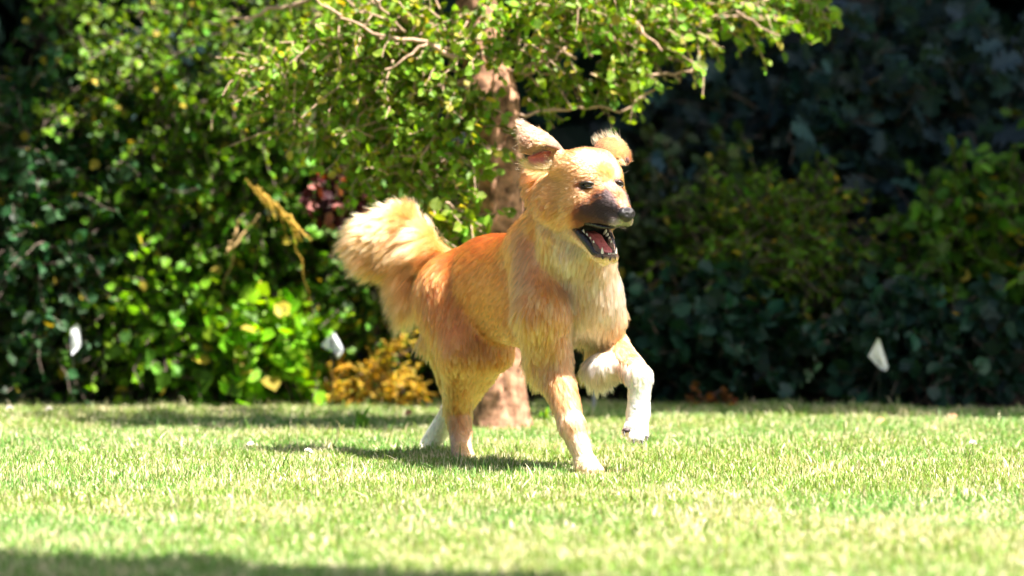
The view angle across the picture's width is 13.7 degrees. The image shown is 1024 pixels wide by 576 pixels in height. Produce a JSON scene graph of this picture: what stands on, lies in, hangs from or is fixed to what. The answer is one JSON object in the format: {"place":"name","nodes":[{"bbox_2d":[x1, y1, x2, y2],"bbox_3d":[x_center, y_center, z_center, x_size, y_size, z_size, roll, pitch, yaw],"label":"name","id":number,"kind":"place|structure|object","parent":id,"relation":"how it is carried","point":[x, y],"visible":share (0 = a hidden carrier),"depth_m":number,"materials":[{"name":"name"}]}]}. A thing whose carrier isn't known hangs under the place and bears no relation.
{"place":"outdoors","nodes":[
{"label":"outdoors","id":0,"kind":"place"},
{"bbox_2d":[0,391,1023,575],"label":"ground","id":1,"kind":"structure","parent":0,"point":[445,528],"depth_m":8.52,"materials":[{"name":"green plant"}]},
{"bbox_2d":[17,3,79,169],"bbox_3d":[-0.610,-2.713,13.521,2.169,6.296,5.786,0,2,-8],"label":"shade tree","id":2,"kind":"object","parent":1,"relation":"on","point":[40,41],"visible":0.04,"depth_m":15.13,"materials":[{"name":"green plant"}]},
{"bbox_2d":[70,324,81,376],"bbox_3d":[-1.284,0.235,12.559,0.033,0.260,0.009,0,2,0],"label":"marker flag","id":3,"kind":"object","parent":1,"relation":"on","point":[75,341],"visible":0.97,"depth_m":12.56,"materials":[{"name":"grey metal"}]},
{"bbox_2d":[0,4,202,406],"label":"dense shrub","id":4,"kind":"object","parent":1,"relation":"on","point":[21,178],"visible":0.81,"depth_m":12.73,"materials":[{"name":"green plant"}]},
{"bbox_2d":[15,206,274,405],"bbox_3d":[-1.081,0.102,12.836,0.824,0.700,0.621,0,2,0],"label":"shrub","id":5,"kind":"object","parent":1,"relation":"on","point":[125,287],"visible":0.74,"depth_m":12.72,"materials":[{"name":"green plant"}]},
{"bbox_2d":[93,267,326,406],"bbox_3d":[-0.985,0.271,12.846,0.741,0.702,0.620,1,2,39],"label":"perennial","id":6,"kind":"object","parent":1,"relation":"on","point":[161,378],"visible":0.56,"depth_m":12.68,"materials":[{"name":"green plant"}]},
{"bbox_2d":[246,441,253,457],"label":"clover flower","id":7,"kind":"object","parent":1,"relation":"on","point":[250,442],"visible":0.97,"depth_m":10.47,"materials":[{"name":"white plant"}]},
{"bbox_2d":[159,278,354,406],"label":"bright perennial","id":8,"kind":"object","parent":1,"relation":"on","point":[282,350],"visible":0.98,"depth_m":12.64,"materials":[{"name":"green plant"}]},
{"bbox_2d":[246,179,312,400],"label":"yellowed stem","id":9,"kind":"object","parent":1,"relation":"on","point":[292,223],"visible":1,"depth_m":12.40,"materials":[{"name":"yellow plant"}]},
{"bbox_2d":[322,332,343,385],"bbox_3d":[-0.524,0.247,12.521,0.084,0.239,0.026,1,2,33],"label":"marker flag","id":10,"kind":"object","parent":1,"relation":"on","point":[337,346],"visible":0.98,"depth_m":12.51,"materials":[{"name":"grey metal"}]},
{"bbox_2d":[298,164,370,233],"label":"red leaved plant","id":11,"kind":"object","parent":1,"relation":"on","point":[327,204],"visible":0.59,"depth_m":12.16,"materials":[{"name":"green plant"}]},
{"bbox_2d":[355,406,370,428],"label":"weed","id":12,"kind":"object","parent":1,"relation":"on","point":[361,419],"visible":0.85,"depth_m":11.60,"materials":[{"name":"green plant"}]},
{"bbox_2d":[317,328,437,406],"bbox_3d":[-0.406,0.261,12.632,0.393,0.296,0.161,0,2,8],"label":"goldenrod","id":13,"kind":"object","parent":1,"relation":"on","point":[403,373],"visible":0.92,"depth_m":12.62,"materials":[{"name":"yellow plant"}]},
{"bbox_2d":[404,410,412,414],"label":"fallen leaf","id":14,"kind":"object","parent":1,"relation":"on","point":[408,412],"visible":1,"depth_m":11.89,"materials":[{"name":"brown plant"}]},
{"bbox_2d":[332,118,654,473],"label":"dog","id":15,"kind":"object","parent":1,"relation":"on","point":[539,284],"visible":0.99,"depth_m":10.09},
{"bbox_2d":[0,0,1023,360],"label":"woods","id":16,"kind":"object","parent":1,"relation":"on","point":[572,132],"visible":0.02,"depth_m":14.43,"materials":[{"name":"green plant"}]},
{"bbox_2d":[208,0,843,430],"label":"fruit tree","id":17,"kind":"object","parent":1,"relation":"on","point":[346,44],"visible":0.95,"depth_m":11.58,"materials":[{"name":"green plant"}]},
{"bbox_2d":[538,407,549,420],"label":"weed","id":18,"kind":"object","parent":1,"relation":"on","point":[545,414],"visible":0.87,"depth_m":11.88,"materials":[{"name":"green plant"}]},
{"bbox_2d":[591,390,595,410],"bbox_3d":[0.239,0.306,12.415,0.018,0.117,0.011,0,2,0],"label":"stake","id":19,"kind":"object","parent":1,"relation":"on","point":[593,401],"visible":0.33,"depth_m":12.41,"materials":[{"name":"grey metal"}]},
{"bbox_2d":[685,380,739,408],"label":"edging plant","id":20,"kind":"object","parent":1,"relation":"on","point":[711,397],"visible":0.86,"depth_m":12.62,"materials":[{"name":"brown plant"}]},
{"bbox_2d":[628,0,1023,335],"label":"oak sapling","id":21,"kind":"object","parent":1,"relation":"on","point":[852,87],"visible":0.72,"depth_m":13.39,"materials":[{"name":"green plant"}]},
{"bbox_2d":[824,0,878,356],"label":"woodland tree","id":22,"kind":"object","parent":1,"relation":"on","point":[850,228],"depth_m":14.50,"materials":[{"name":"green plant"}]},
{"bbox_2d":[868,338,887,389],"bbox_3d":[1.065,0.257,12.419,0.061,0.226,0.016,1,2,23],"label":"marker flag","id":23,"kind":"object","parent":1,"relation":"on","point":[876,356],"visible":0.95,"depth_m":12.41,"materials":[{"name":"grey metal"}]},
{"bbox_2d":[876,417,883,422],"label":"fallen leaf","id":24,"kind":"object","parent":1,"relation":"on","point":[879,419],"visible":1,"depth_m":11.54,"materials":[{"name":"yellow plant"}]},
{"bbox_2d":[948,414,956,419],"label":"fallen leaf","id":25,"kind":"object","parent":1,"relation":"on","point":[952,416],"visible":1,"depth_m":11.70,"materials":[{"name":"yellow plant"}]},
{"bbox_2d":[969,440,976,453],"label":"clover flower","id":26,"kind":"object","parent":1,"relation":"on","point":[973,442],"visible":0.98,"depth_m":10.51,"materials":[{"name":"white plant"}]},
{"bbox_2d":[3,354,1023,410],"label":"bed ground","id":27,"kind":"structure","parent":0,"point":[807,396],"depth_m":12.97,"materials":[{"name":"soil"}]},
{"bbox_2d":[0,220,19,296],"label":"shrub","id":28,"kind":"object","parent":27,"relation":"on","point":[17,221],"visible":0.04,"depth_m":13.07,"materials":[{"name":"green plant"}]},
{"bbox_2d":[0,228,237,405],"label":"dark shrub","id":29,"kind":"object","parent":27,"relation":"on","point":[97,310],"visible":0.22,"depth_m":12.79,"materials":[{"name":"green plant"}]},
{"bbox_2d":[152,4,204,228],"bbox_3d":[-1.113,-2.706,14.974,0.400,6.007,0.226,-1,2,-39],"label":"woodland tree","id":30,"kind":"object","parent":27,"relation":"on","point":[201,66],"visible":0.01,"depth_m":14.93,"materials":[{"name":"green plant"}]},
{"bbox_2d":[0,0,432,402],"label":"arching shrub","id":31,"kind":"object","parent":27,"relation":"on","point":[178,14],"visible":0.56,"depth_m":12.74,"materials":[{"name":"green plant"}]},
{"bbox_2d":[15,54,420,401],"bbox_3d":[-0.827,-0.179,12.893,1.405,1.102,0.876,0,2,0],"label":"leafy shrub","id":32,"kind":"object","parent":27,"relation":"on","point":[220,222],"visible":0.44,"depth_m":12.76,"materials":[{"name":"green plant"}]},
{"bbox_2d":[221,214,259,304],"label":"dead stalk","id":33,"kind":"object","parent":27,"relation":"on","point":[229,248],"visible":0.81,"depth_m":12.60,"materials":[{"name":"brown plant"}]},
{"bbox_2d":[246,236,429,404],"bbox_3d":[-0.491,0.169,12.882,0.734,0.666,0.526,0,2,0],"label":"feathery plant","id":34,"kind":"object","parent":27,"relation":"on","point":[351,355],"visible":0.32,"depth_m":12.80,"materials":[{"name":"green plant"}]},
{"bbox_2d":[266,111,529,404],"bbox_3d":[-0.308,-0.067,12.868,0.895,1.031,0.752,-1,2,-24],"label":"upright shrub","id":35,"kind":"object","parent":27,"relation":"on","point":[336,290],"visible":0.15,"depth_m":12.74,"materials":[{"name":"green plant"}]},
{"bbox_2d":[408,325,665,396],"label":"backing shrub","id":36,"kind":"object","parent":27,"relation":"on","point":[579,360],"visible":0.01,"depth_m":13.04,"materials":[{"name":"green plant"}]},
{"bbox_2d":[574,123,771,393],"bbox_3d":[0.448,-0.027,13.204,0.746,0.966,0.648,0,2,0],"label":"twiggy shrub","id":37,"kind":"object","parent":27,"relation":"on","point":[641,240],"visible":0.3,"depth_m":13.11,"materials":[{"name":"green plant"}]},
{"bbox_2d":[590,23,796,284],"bbox_3d":[0.544,-0.269,13.888,0.969,1.193,0.822,0,2,0],"label":"oak sapling","id":38,"kind":"object","parent":27,"relation":"on","point":[672,126],"visible":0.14,"depth_m":13.71,"materials":[{"name":"green plant"}]},
{"bbox_2d":[605,256,812,404],"bbox_3d":[0.621,0.188,12.846,0.598,0.569,0.509,1,2,35],"label":"broad leaved plant","id":39,"kind":"object","parent":27,"relation":"on","point":[683,331],"visible":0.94,"depth_m":12.78,"materials":[{"name":"green plant"}]},
{"bbox_2d":[701,120,781,221],"bbox_3d":[0.697,-0.089,13.278,0.218,0.869,0.315,-1,2,-28],"label":"sapling","id":40,"kind":"object","parent":27,"relation":"on","point":[734,167],"visible":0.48,"depth_m":13.29,"materials":[{"name":"green plant"}]},
{"bbox_2d":[624,144,917,392],"bbox_3d":[0.789,-0.045,13.068,0.929,0.797,0.800,0,2,0],"label":"shrub","id":41,"kind":"object","parent":27,"relation":"on","point":[757,223],"visible":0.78,"depth_m":12.98,"materials":[{"name":"green plant"}]},
{"bbox_2d":[706,219,950,399],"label":"dark undergrowth","id":42,"kind":"object","parent":27,"relation":"on","point":[814,375],"visible":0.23,"depth_m":12.97,"materials":[{"name":"green plant"}]},
{"bbox_2d":[796,257,1023,408],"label":"broad leaved plant","id":43,"kind":"object","parent":27,"relation":"on","point":[925,363],"visible":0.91,"depth_m":12.67,"materials":[{"name":"green plant"}]},
{"bbox_2d":[863,134,1023,390],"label":"sunlit shrub","id":44,"kind":"object","parent":27,"relation":"on","point":[955,243],"visible":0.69,"depth_m":12.90,"materials":[{"name":"green plant"}]},
{"bbox_2d":[985,108,1023,290],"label":"shrub","id":45,"kind":"object","parent":27,"relation":"on","point":[991,254],"visible":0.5,"depth_m":12.95,"materials":[{"name":"green plant"}]}
]}

